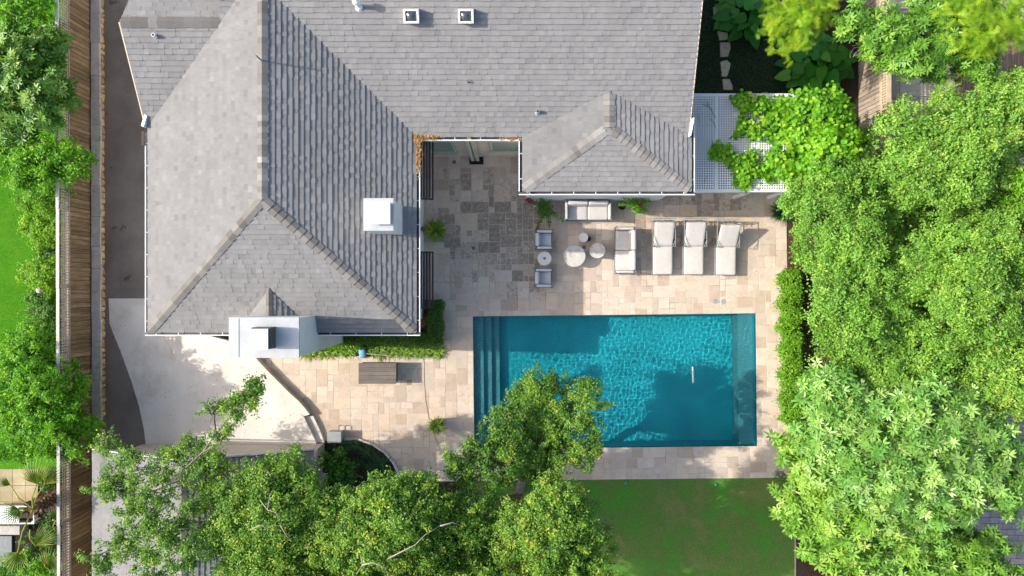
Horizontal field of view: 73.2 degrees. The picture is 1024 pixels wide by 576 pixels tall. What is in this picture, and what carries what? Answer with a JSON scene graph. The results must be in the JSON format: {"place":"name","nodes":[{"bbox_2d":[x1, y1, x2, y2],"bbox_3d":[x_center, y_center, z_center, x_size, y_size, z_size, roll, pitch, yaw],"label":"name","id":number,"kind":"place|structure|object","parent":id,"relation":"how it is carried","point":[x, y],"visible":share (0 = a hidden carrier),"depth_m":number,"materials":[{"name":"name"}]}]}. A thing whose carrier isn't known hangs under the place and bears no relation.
{"place":"outdoors","nodes":[
{"label":"outdoors","id":0,"kind":"place"},
{"bbox_2d":[0,172,37,347],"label":"grass","id":1,"kind":"structure","parent":0,"point":[9,241],"depth_m":22.54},
{"bbox_2d":[0,469,38,517],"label":"terrace","id":2,"kind":"structure","parent":0,"point":[23,489],"depth_m":22.53,"materials":[{"name":"stone"}]},
{"bbox_2d":[0,505,40,523],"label":"slatted bench","id":3,"kind":"object","parent":2,"relation":"on","point":[2,509],"visible":0.62,"depth_m":22.14,"materials":[{"name":"white metal"}]},
{"bbox_2d":[0,0,66,471],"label":"neighbour lawn","id":4,"kind":"structure","parent":0,"point":[15,255],"depth_m":22.55,"materials":[{"name":"plant"}]},
{"bbox_2d":[0,0,62,35],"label":"leafy tree","id":5,"kind":"object","parent":4,"relation":"on","point":[22,11],"visible":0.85,"depth_m":20.48,"materials":[{"name":"green plant"}]},
{"bbox_2d":[14,249,66,298],"bbox_3d":[-15.045,-0.543,22.051,1.794,1.236,1.693,30,90,0],"label":"shrub","id":6,"kind":"object","parent":4,"relation":"on","point":[39,274],"visible":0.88,"depth_m":21.78,"materials":[{"name":"green plant"}]},
{"bbox_2d":[16,288,65,331],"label":"shrub","id":7,"kind":"object","parent":4,"relation":"on","point":[45,311],"visible":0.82,"depth_m":22.08,"materials":[{"name":"green plant"}]},
{"bbox_2d":[16,209,66,252],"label":"shrub","id":8,"kind":"object","parent":4,"relation":"on","point":[42,235],"visible":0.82,"depth_m":21.68,"materials":[{"name":"green plant"}]},
{"bbox_2d":[0,15,83,149],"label":"magnolia","id":9,"kind":"object","parent":4,"relation":"on","point":[32,97],"visible":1,"depth_m":20.10,"materials":[{"name":"green plant"}]},
{"bbox_2d":[8,177,75,229],"bbox_3d":[-14.440,-2.785,21.705,1.716,1.945,1.544,29,90,0],"label":"shrub","id":10,"kind":"object","parent":4,"relation":"on","point":[45,204],"visible":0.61,"depth_m":21.11,"materials":[{"name":"green plant"}]},
{"bbox_2d":[18,314,65,347],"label":"shrub","id":11,"kind":"object","parent":4,"relation":"on","point":[47,339],"visible":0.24,"depth_m":21.98,"materials":[{"name":"green plant"}]},
{"bbox_2d":[30,241,64,269],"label":"shrub","id":12,"kind":"object","parent":4,"relation":"on","point":[46,254],"visible":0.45,"depth_m":21.90,"materials":[{"name":"green plant"}]},
{"bbox_2d":[0,129,98,199],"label":"leafy tree","id":13,"kind":"object","parent":4,"relation":"on","point":[26,165],"visible":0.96,"depth_m":20.47,"materials":[{"name":"green plant"}]},
{"bbox_2d":[0,314,107,468],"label":"leafy tree","id":14,"kind":"object","parent":4,"relation":"on","point":[44,400],"visible":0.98,"depth_m":20.46,"materials":[{"name":"green plant"}]},
{"bbox_2d":[0,472,67,575],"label":"neighbour bed","id":15,"kind":"object","parent":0,"point":[16,538],"depth_m":22.57,"materials":[{"name":"soil"}]},
{"bbox_2d":[0,536,12,575],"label":"basin","id":16,"kind":"object","parent":15,"relation":"on","point":[6,544],"visible":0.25,"depth_m":22.51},
{"bbox_2d":[0,524,28,534],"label":"garden wall","id":17,"kind":"structure","parent":15,"relation":"on","point":[15,529],"depth_m":22.14,"materials":[{"name":"grey stone"}]},
{"bbox_2d":[0,456,67,575],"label":"fan palm","id":18,"kind":"object","parent":15,"relation":"on","point":[39,504],"visible":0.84,"depth_m":19.93,"materials":[{"name":"plant"}]},
{"bbox_2d":[0,546,67,575],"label":"shrub","id":19,"kind":"object","parent":15,"relation":"on","point":[38,568],"visible":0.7,"depth_m":21.73,"materials":[{"name":"green plant"}]},
{"bbox_2d":[15,531,54,558],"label":"shrub","id":20,"kind":"object","parent":15,"relation":"on","point":[30,546],"visible":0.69,"depth_m":22.34,"materials":[{"name":"green plant"}]},
{"bbox_2d":[32,513,62,543],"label":"shrub","id":21,"kind":"object","parent":15,"relation":"on","point":[46,519],"visible":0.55,"depth_m":22.29,"materials":[{"name":"green plant"}]},
{"bbox_2d":[38,466,61,492],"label":"shrub","id":22,"kind":"object","parent":15,"relation":"on","point":[53,485],"visible":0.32,"depth_m":22.28,"materials":[{"name":"green plant"}]},
{"bbox_2d":[103,0,146,449],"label":"alley pavement","id":23,"kind":"structure","parent":0,"point":[124,203],"depth_m":22.76,"materials":[{"name":"concrete"}]},
{"bbox_2d":[90,0,105,526],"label":"stone wall","id":24,"kind":"structure","parent":23,"relation":"on","point":[97,96],"depth_m":22.28,"materials":[{"name":"stone"}]},
{"bbox_2d":[55,0,91,575],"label":"board fence","id":25,"kind":"object","parent":24,"relation":"on","point":[78,339],"visible":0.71,"depth_m":21.60,"materials":[{"name":"brown wood"}]},
{"bbox_2d":[109,298,325,478],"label":"driveway","id":26,"kind":"structure","parent":0,"point":[178,405],"depth_m":22.75,"materials":[{"name":"concrete"}]},
{"bbox_2d":[325,440,398,511],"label":"planter soil","id":27,"kind":"structure","parent":0,"point":[360,478],"depth_m":22.95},
{"bbox_2d":[318,446,358,488],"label":"shrub","id":28,"kind":"object","parent":27,"relation":"on","point":[341,470],"visible":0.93,"depth_m":22.12,"materials":[{"name":"green plant"}]},
{"bbox_2d":[336,437,356,457],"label":"spider lily","id":29,"kind":"object","parent":27,"relation":"on","point":[345,446],"visible":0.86,"depth_m":22.84,"materials":[{"name":"green plant"}]},
{"bbox_2d":[355,440,376,461],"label":"spider lily","id":30,"kind":"object","parent":27,"relation":"on","point":[366,452],"visible":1,"depth_m":22.83,"materials":[{"name":"green plant"}]},
{"bbox_2d":[361,459,380,477],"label":"spider lily","id":31,"kind":"object","parent":27,"relation":"on","point":[369,467],"visible":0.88,"depth_m":22.83,"materials":[{"name":"green plant"}]},
{"bbox_2d":[370,455,391,474],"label":"spider lily","id":32,"kind":"object","parent":27,"relation":"on","point":[382,462],"visible":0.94,"depth_m":22.83,"materials":[{"name":"green plant"}]},
{"bbox_2d":[260,157,788,481],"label":"patio","id":33,"kind":"structure","parent":0,"point":[480,207],"depth_m":23.00,"materials":[{"name":"stone"}]},
{"bbox_2d":[256,358,311,413],"bbox_3d":[-7.748,3.018,22.891,0.060,0.258,3.150,-44,90,0],"label":"retaining edge","id":34,"kind":"object","parent":33,"relation":"on","point":[284,385],"visible":0.89,"depth_m":22.86,"materials":[{"name":"stone"}]},
{"bbox_2d":[305,415,324,442],"bbox_3d":[-6.552,4.684,22.948,0.299,0.145,1.071,-25,90,0],"label":"entrance step","id":35,"kind":"object","parent":33,"relation":"on","point":[314,426],"visible":0.94,"depth_m":22.88,"materials":[{"name":"concrete"}]},
{"bbox_2d":[327,425,346,442],"bbox_3d":[-5.777,4.820,22.788,0.546,0.425,0.497,0,90,0],"label":"cabinet","id":36,"kind":"object","parent":33,"relation":"on","point":[335,436],"visible":1,"depth_m":22.57,"materials":[{"name":"grey metal"}]},
{"bbox_2d":[299,356,438,358],"bbox_3d":[-4.736,2.320,22.985,4.728,0.070,0.100,0,90,0],"label":"bed border","id":37,"kind":"object","parent":33,"relation":"on","point":[358,357],"visible":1,"depth_m":22.96,"materials":[{"name":"stone"}]},
{"bbox_2d":[344,438,400,474],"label":"planter curb","id":38,"kind":"structure","parent":33,"relation":"on","point":[381,450],"depth_m":22.92,"materials":[{"name":"concrete"}]},
{"bbox_2d":[359,362,397,383],"bbox_3d":[-4.384,2.782,22.729,1.220,0.542,0.677,0,90,0],"label":"storage box","id":39,"kind":"object","parent":33,"relation":"on","point":[378,372],"visible":1,"depth_m":22.46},
{"bbox_2d":[422,218,448,242],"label":"fern","id":40,"kind":"object","parent":33,"relation":"on","point":[435,229],"visible":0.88,"depth_m":22.71,"materials":[{"name":"green plant"}]},
{"bbox_2d":[426,416,447,436],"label":"potted plant","id":41,"kind":"object","parent":33,"relation":"on","point":[436,426],"visible":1,"depth_m":22.47,"materials":[{"name":"green plant"}]},
{"bbox_2d":[469,157,482,163],"bbox_3d":[-1.185,-4.245,22.999,0.470,0.022,0.250,0,90,0],"label":"drain bed","id":42,"kind":"object","parent":33,"relation":"on","point":[480,161],"visible":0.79,"depth_m":22.99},
{"bbox_2d":[303,172,769,479],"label":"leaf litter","id":43,"kind":"object","parent":33,"relation":"on","point":[540,299],"visible":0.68,"depth_m":22.99,"materials":[{"name":"brown plant"}]},
{"bbox_2d":[534,229,552,250],"bbox_3d":[1.034,-1.576,22.648,0.620,0.705,0.700,0,90,0],"label":"armchair","id":44,"kind":"object","parent":33,"relation":"on","point":[542,239],"visible":1,"depth_m":22.60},
{"bbox_2d":[534,267,552,287],"bbox_3d":[1.018,-0.328,22.647,0.630,0.706,0.680,0,90,0],"label":"armchair","id":45,"kind":"object","parent":33,"relation":"on","point":[542,277],"visible":1,"depth_m":22.51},
{"bbox_2d":[537,251,550,265],"bbox_3d":[1.062,-0.964,22.765,0.458,0.470,0.466,0,90,0],"label":"side table","id":46,"kind":"object","parent":33,"relation":"on","point":[544,258],"visible":1,"depth_m":22.55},
{"bbox_2d":[524,196,565,232],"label":"potted plant","id":47,"kind":"object","parent":33,"relation":"on","point":[544,209],"visible":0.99,"depth_m":22.40,"materials":[{"name":"green plant"}]},
{"bbox_2d":[563,245,584,266],"bbox_3d":[2.045,-1.047,22.790,0.720,0.420,0.720,0,90,0],"label":"coffee table","id":48,"kind":"object","parent":33,"relation":"on","point":[573,255],"visible":1,"depth_m":22.58,"materials":[{"name":"concrete"}]},
{"bbox_2d":[578,233,587,242],"bbox_3d":[2.344,-1.655,22.810,0.310,0.380,0.310,0,90,0],"label":"stool","id":49,"kind":"object","parent":33,"relation":"on","point":[582,237],"visible":1,"depth_m":22.64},
{"bbox_2d":[563,200,612,221],"bbox_3d":[2.478,-2.528,22.647,1.580,0.705,0.680,0,90,0],"label":"sofa","id":50,"kind":"object","parent":33,"relation":"on","point":[587,210],"visible":0.97,"depth_m":22.60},
{"bbox_2d":[589,243,604,257],"bbox_3d":[2.794,-1.226,22.775,0.510,0.450,0.510,0,90,0],"label":"coffee table","id":51,"kind":"object","parent":33,"relation":"on","point":[596,250],"visible":1,"depth_m":22.57,"materials":[{"name":"concrete"}]},
{"bbox_2d":[473,313,756,447],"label":"swimming pool","id":52,"kind":"structure","parent":33,"relation":"in","point":[755,352],"depth_m":23.03,"materials":[{"name":"teal paint"}]},
{"bbox_2d":[473,314,755,448],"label":"water","id":53,"kind":"structure","parent":52,"relation":"in","point":[640,366],"depth_m":23.04,"materials":[{"name":"liquid"}]},
{"bbox_2d":[613,226,636,274],"bbox_3d":[3.709,-1.231,22.647,0.700,0.706,1.580,0,90,0],"label":"sofa","id":54,"kind":"object","parent":33,"relation":"on","point":[625,250],"visible":1,"depth_m":22.60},
{"bbox_2d":[618,197,650,219],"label":"potted plant","id":55,"kind":"object","parent":33,"relation":"on","point":[638,205],"visible":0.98,"depth_m":22.32,"materials":[{"name":"green plant"}]},
{"bbox_2d":[650,218,675,274],"bbox_3d":[4.935,-1.353,22.648,0.810,0.704,1.836,0,90,0],"label":"sun lounger","id":56,"kind":"object","parent":33,"relation":"on","point":[663,236],"visible":1,"depth_m":22.62,"materials":[{"name":"fabric"}]},
{"bbox_2d":[673,237,682,246],"bbox_3d":[5.470,-1.507,22.800,0.300,0.400,0.300,0,90,0],"label":"side table","id":57,"kind":"object","parent":33,"relation":"on","point":[679,241],"visible":0.95,"depth_m":22.61,"materials":[{"name":"plastic"}]},
{"bbox_2d":[681,218,706,274],"bbox_3d":[5.952,-1.353,22.642,0.810,0.716,1.836,0,90,0],"label":"sun lounger","id":58,"kind":"object","parent":33,"relation":"on","point":[693,250],"visible":1,"depth_m":22.62,"materials":[{"name":"fabric"}]},
{"bbox_2d":[704,237,713,245],"bbox_3d":[6.469,-1.523,22.800,0.300,0.400,0.300,0,90,0],"label":"side table","id":59,"kind":"object","parent":33,"relation":"on","point":[710,241],"visible":0.94,"depth_m":22.60,"materials":[{"name":"plastic"}]},
{"bbox_2d":[714,219,740,274],"bbox_3d":[7.018,-1.337,22.573,0.810,0.854,1.836,1,90,0],"label":"sun lounger","id":60,"kind":"object","parent":33,"relation":"on","point":[727,238],"visible":1,"depth_m":22.62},
{"bbox_2d":[218,70,1012,575],"bbox_3d":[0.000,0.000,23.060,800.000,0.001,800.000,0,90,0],"label":"ground","id":61,"kind":"structure","parent":0,"point":[452,486],"depth_m":23.06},
{"bbox_2d":[74,371,266,575],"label":"oak","id":62,"kind":"object","parent":61,"relation":"on","point":[137,503],"visible":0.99,"depth_m":17.63,"materials":[{"name":"green plant"}]},
{"bbox_2d":[92,443,324,575],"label":"garage","id":63,"kind":"structure","parent":61,"relation":"on","point":[102,518],"depth_m":20.27,"materials":[{"name":"concrete"}]},
{"bbox_2d":[180,439,349,575],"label":"oak","id":64,"kind":"object","parent":61,"relation":"on","point":[266,505],"visible":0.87,"depth_m":17.44,"materials":[{"name":"green plant"}]},
{"bbox_2d":[255,462,490,575],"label":"oak","id":65,"kind":"object","parent":61,"relation":"on","point":[384,536],"visible":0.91,"depth_m":17.25,"materials":[{"name":"green plant"}]},
{"bbox_2d":[320,300,441,355],"bbox_3d":[-4.772,1.335,23.010,4.855,0.080,1.870,0,90,0],"label":"flower bed","id":66,"kind":"object","parent":61,"relation":"on","point":[422,330],"visible":0.15,"depth_m":22.97,"materials":[{"name":"soil"}]},
{"bbox_2d":[319,350,332,360],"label":"agapanthus","id":67,"kind":"object","parent":66,"relation":"on","point":[324,352],"visible":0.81,"depth_m":22.89,"materials":[{"name":"green plant"}]},
{"bbox_2d":[318,337,363,351],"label":"bright hedge","id":68,"kind":"object","parent":66,"relation":"on","point":[344,346],"visible":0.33,"depth_m":22.58,"materials":[{"name":"green plant"}]},
{"bbox_2d":[371,347,385,361],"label":"agapanthus","id":69,"kind":"object","parent":66,"relation":"on","point":[380,355],"visible":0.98,"depth_m":22.89,"materials":[{"name":"green plant"}]},
{"bbox_2d":[358,347,422,358],"bbox_3d":[-4.033,2.160,22.880,2.118,0.173,0.389,0,90,0],"label":"pool net","id":70,"kind":"object","parent":66,"relation":"on","point":[362,353],"visible":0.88,"depth_m":22.83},
{"bbox_2d":[342,299,445,347],"bbox_3d":[-3.854,1.148,22.644,3.399,0.756,1.614,0,90,0],"label":"box hedge","id":71,"kind":"object","parent":66,"relation":"on","point":[432,335],"visible":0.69,"depth_m":22.43,"materials":[{"name":"green plant"}]},
{"bbox_2d":[118,0,702,357],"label":"house","id":72,"kind":"structure","parent":61,"relation":"on","point":[285,198],"depth_m":18.77,"materials":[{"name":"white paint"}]},
{"bbox_2d":[413,134,519,179],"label":"dry leaves","id":73,"kind":"object","parent":72,"relation":"on","point":[420,138],"visible":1,"depth_m":19.46,"materials":[{"name":"brown plant"}]},
{"bbox_2d":[428,476,511,575],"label":"oak","id":74,"kind":"object","parent":61,"relation":"on","point":[469,507],"visible":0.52,"depth_m":18.02,"materials":[{"name":"green plant"}]},
{"bbox_2d":[439,359,617,493],"bbox_3d":[0.623,4.138,20.568,4.945,5.310,3.602,-44,90,0],"label":"oak","id":75,"kind":"object","parent":61,"relation":"on","point":[545,432],"visible":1,"depth_m":18.99,"materials":[{"name":"green plant"}]},
{"bbox_2d":[772,469,789,483],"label":"shrub","id":76,"kind":"object","parent":61,"relation":"on","point":[781,477],"visible":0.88,"depth_m":22.57,"materials":[{"name":"green plant"}]},
{"bbox_2d":[771,265,807,426],"bbox_3d":[9.186,1.929,22.585,1.109,0.980,5.423,0,90,0],"label":"box hedge","id":77,"kind":"object","parent":61,"relation":"on","point":[787,326],"visible":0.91,"depth_m":22.49,"materials":[{"name":"green plant"}]},
{"bbox_2d":[794,487,795,575],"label":"lawn edging","id":78,"kind":"object","parent":61,"relation":"on","point":[794,554],"depth_m":22.99,"materials":[{"name":"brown wood"}]},
{"bbox_2d":[787,195,858,575],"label":"mulch bed","id":79,"kind":"object","parent":61,"relation":"on","point":[803,568],"depth_m":23.01,"materials":[{"name":"brown wood"}]},
{"bbox_2d":[770,198,795,225],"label":"ornamental grass","id":80,"kind":"object","parent":79,"relation":"on","point":[776,215],"depth_m":22.87,"materials":[{"name":"green plant"}]},
{"bbox_2d":[773,107,935,292],"bbox_3d":[10.143,-2.629,20.752,4.980,4.840,5.156,-28,90,0],"label":"crape myrtle","id":81,"kind":"object","parent":79,"relation":"on","point":[835,209],"visible":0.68,"depth_m":19.26,"materials":[{"name":"green plant"}]},
{"bbox_2d":[764,425,961,575],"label":"magnolia","id":82,"kind":"object","parent":61,"relation":"on","point":[856,541],"visible":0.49,"depth_m":19.22,"materials":[{"name":"green plant"}]},
{"bbox_2d":[799,221,957,379],"bbox_3d":[10.491,0.461,20.567,5.098,5.246,5.030,0,90,0],"label":"crape myrtle","id":83,"kind":"object","parent":61,"relation":"on","point":[878,306],"visible":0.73,"depth_m":18.75,"materials":[{"name":"green plant"}]},
{"bbox_2d":[787,357,1023,555],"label":"magnolia","id":84,"kind":"object","parent":61,"relation":"on","point":[929,451],"visible":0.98,"depth_m":18.10,"materials":[{"name":"green plant"}]},
{"bbox_2d":[845,315,989,403],"bbox_3d":[11.742,2.506,20.703,4.965,5.015,3.607,0,90,0],"label":"crape myrtle","id":85,"kind":"object","parent":61,"relation":"on","point":[953,369],"visible":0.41,"depth_m":18.72,"materials":[{"name":"green plant"}]},
{"bbox_2d":[831,0,1020,93],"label":"magnolia","id":86,"kind":"object","parent":61,"relation":"on","point":[908,44],"visible":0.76,"depth_m":18.70,"materials":[{"name":"green plant"}]},
{"bbox_2d":[838,524,1023,575],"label":"magnolia","id":87,"kind":"object","parent":61,"relation":"on","point":[979,553],"visible":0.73,"depth_m":19.64,"materials":[{"name":"green plant"}]},
{"bbox_2d":[867,82,1023,237],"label":"crape myrtle","id":88,"kind":"object","parent":61,"relation":"on","point":[965,164],"visible":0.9,"depth_m":18.23,"materials":[{"name":"green plant"}]},
{"bbox_2d":[898,196,1023,371],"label":"crape myrtle","id":89,"kind":"object","parent":61,"relation":"on","point":[979,299],"visible":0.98,"depth_m":17.88,"materials":[{"name":"green plant"}]},
{"bbox_2d":[928,0,1023,62],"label":"feathery tree","id":90,"kind":"object","parent":61,"relation":"on","point":[988,20],"visible":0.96,"depth_m":18.27,"materials":[{"name":"green plant"}]},
{"bbox_2d":[961,64,1023,165],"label":"leafy tree","id":91,"kind":"object","parent":61,"relation":"on","point":[1012,97],"visible":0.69,"depth_m":18.24,"materials":[{"name":"green plant"}]},
{"bbox_2d":[962,330,1023,428],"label":"crape myrtle","id":92,"kind":"object","parent":61,"relation":"on","point":[1003,366],"visible":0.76,"depth_m":18.14,"materials":[{"name":"green plant"}]},
{"bbox_2d":[986,163,1023,265],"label":"leafy tree","id":93,"kind":"object","parent":61,"relation":"on","point":[1017,189],"visible":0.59,"depth_m":18.58,"materials":[{"name":"green plant"}]},
{"bbox_2d":[472,477,793,575],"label":"lawn","id":94,"kind":"structure","parent":0,"point":[699,519],"depth_m":23.01,"materials":[{"name":"plant"}]},
{"bbox_2d":[487,494,522,568],"bbox_3d":[-0.165,8.054,23.027,1.191,0.046,2.576,7,90,0],"label":"bare soil patch","id":95,"kind":"object","parent":94,"relation":"on","point":[517,496],"visible":0.18,"depth_m":23.00,"materials":[{"name":"brown soil"}]},
{"bbox_2d":[455,467,623,575],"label":"oak","id":96,"kind":"object","parent":94,"relation":"on","point":[551,528],"visible":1,"depth_m":16.86,"materials":[{"name":"green plant"}]},
{"bbox_2d":[692,78,787,189],"bbox_3d":[7.030,-5.100,23.023,4.340,0.054,3.800,0,90,0],"label":"pergola bed","id":97,"kind":"object","parent":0,"point":[698,123],"visible":0.07,"depth_m":23.00,"materials":[{"name":"soil"}]},
{"bbox_2d":[722,79,732,90],"bbox_3d":[7.152,-6.754,22.948,0.332,0.105,0.365,0,90,0],"label":"stepping stone","id":98,"kind":"object","parent":97,"relation":"on","point":[726,84],"visible":1,"depth_m":22.89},
{"bbox_2d":[691,93,794,198],"bbox_3d":[6.751,-4.379,21.899,3.701,2.242,2.969,0,90,0],"label":"pergola","id":99,"kind":"object","parent":97,"relation":"on","point":[715,165],"visible":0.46,"depth_m":20.78,"materials":[{"name":"white metal"}]},
{"bbox_2d":[707,80,870,193],"bbox_3d":[8.242,-4.291,20.963,4.824,4.394,3.387,0,90,0],"label":"climbing vine","id":100,"kind":"object","parent":99,"relation":"on","point":[817,137],"visible":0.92,"depth_m":19.79,"materials":[{"name":"green plant"}]},
{"bbox_2d":[696,0,861,194],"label":"garden soil","id":101,"kind":"structure","parent":0,"point":[849,86],"depth_m":23.02,"materials":[{"name":"soil"}]},
{"bbox_2d":[717,31,727,40],"bbox_3d":[6.994,-8.380,22.948,0.348,0.105,0.299,0,90,0],"label":"stepping stone","id":102,"kind":"object","parent":101,"relation":"on","point":[722,36],"visible":1,"depth_m":22.89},
{"bbox_2d":[719,42,730,57],"bbox_3d":[7.077,-7.907,22.948,0.348,0.105,0.481,0,90,0],"label":"stepping stone","id":103,"kind":"object","parent":101,"relation":"on","point":[724,49],"visible":1,"depth_m":22.89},
{"bbox_2d":[694,0,788,97],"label":"ground cover","id":104,"kind":"object","parent":101,"relation":"on","point":[712,2],"visible":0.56,"depth_m":22.95,"materials":[{"name":"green plant"}]},
{"bbox_2d":[720,60,730,76],"bbox_3d":[7.086,-7.293,22.948,0.332,0.105,0.548,0,90,0],"label":"stepping stone","id":105,"kind":"object","parent":104,"relation":"on","point":[725,67],"visible":1,"depth_m":22.89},
{"bbox_2d":[711,0,780,49],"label":"elephant ear","id":106,"kind":"object","parent":101,"relation":"on","point":[728,16],"visible":0.84,"depth_m":22.42},
{"bbox_2d":[755,0,840,67],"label":"feathery tree","id":107,"kind":"object","parent":101,"relation":"on","point":[804,15],"visible":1,"depth_m":19.23,"materials":[{"name":"green plant"}]},
{"bbox_2d":[774,33,858,99],"bbox_3d":[9.956,-7.353,22.543,2.625,0.952,2.341,37,90,0],"label":"elephant ear","id":108,"kind":"object","parent":101,"relation":"on","point":[802,70],"visible":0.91,"depth_m":22.42},
{"bbox_2d":[858,0,890,152],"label":"plank fence","id":109,"kind":"object","parent":101,"relation":"on","point":[874,104],"visible":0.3,"depth_m":22.13,"materials":[{"name":"wood"}]},
{"bbox_2d":[864,0,1023,163],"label":"side path","id":110,"kind":"structure","parent":0,"point":[917,91],"depth_m":22.99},
{"bbox_2d":[962,25,1023,126],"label":"timber deck","id":111,"kind":"structure","parent":110,"relation":"on","point":[1012,58],"depth_m":22.80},
{"bbox_2d":[965,407,1023,570],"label":"street paving","id":112,"kind":"structure","parent":0,"point":[1009,529],"depth_m":23.00,"materials":[{"name":"grey stone pavers"}]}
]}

